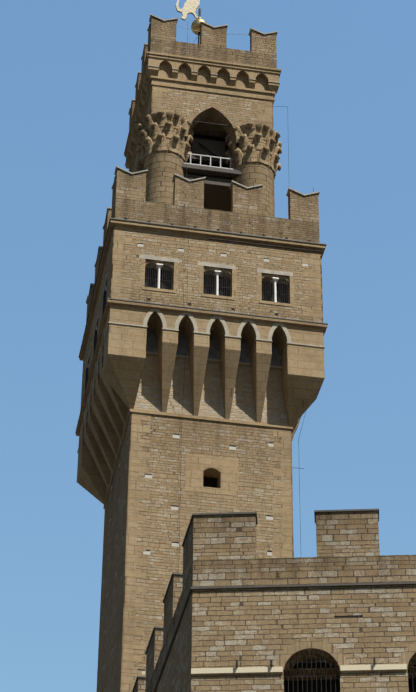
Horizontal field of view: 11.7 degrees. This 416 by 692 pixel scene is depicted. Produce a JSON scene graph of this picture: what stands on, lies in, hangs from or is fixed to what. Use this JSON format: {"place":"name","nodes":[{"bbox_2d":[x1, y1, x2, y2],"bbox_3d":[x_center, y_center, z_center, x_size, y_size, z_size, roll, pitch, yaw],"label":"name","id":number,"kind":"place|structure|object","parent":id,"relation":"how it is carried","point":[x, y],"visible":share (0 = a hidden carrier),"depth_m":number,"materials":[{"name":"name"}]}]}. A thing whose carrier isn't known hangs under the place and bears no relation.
{"place":"outdoors","nodes":[
{"label":"outdoors","id":0,"kind":"place"},
{"bbox_2d":[0,0,415,691],"label":"sky","id":1,"kind":"structure","parent":0,"point":[69,69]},
{"label":"ground","id":2,"kind":"structure","parent":0,"visible":0},
{"bbox_2d":[75,0,327,691],"bbox_3d":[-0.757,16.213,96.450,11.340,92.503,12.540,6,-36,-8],"label":"tower","id":3,"kind":"structure","parent":2,"relation":"on","point":[245,320],"depth_m":102.50,"materials":[{"name":"stone"}]},
{"bbox_2d":[178,26,320,542],"bbox_3d":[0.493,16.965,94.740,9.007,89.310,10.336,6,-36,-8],"label":"wires","id":4,"kind":"object","parent":3,"relation":"attached to","point":[238,242],"visible":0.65,"depth_m":104.87,"materials":[{"name":"grey metal"}]},
{"bbox_2d":[132,509,415,691],"bbox_3d":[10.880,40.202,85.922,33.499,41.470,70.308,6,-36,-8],"label":"palace","id":5,"kind":"structure","parent":2,"relation":"on","point":[337,613],"depth_m":71.83,"materials":[{"name":"stone"}]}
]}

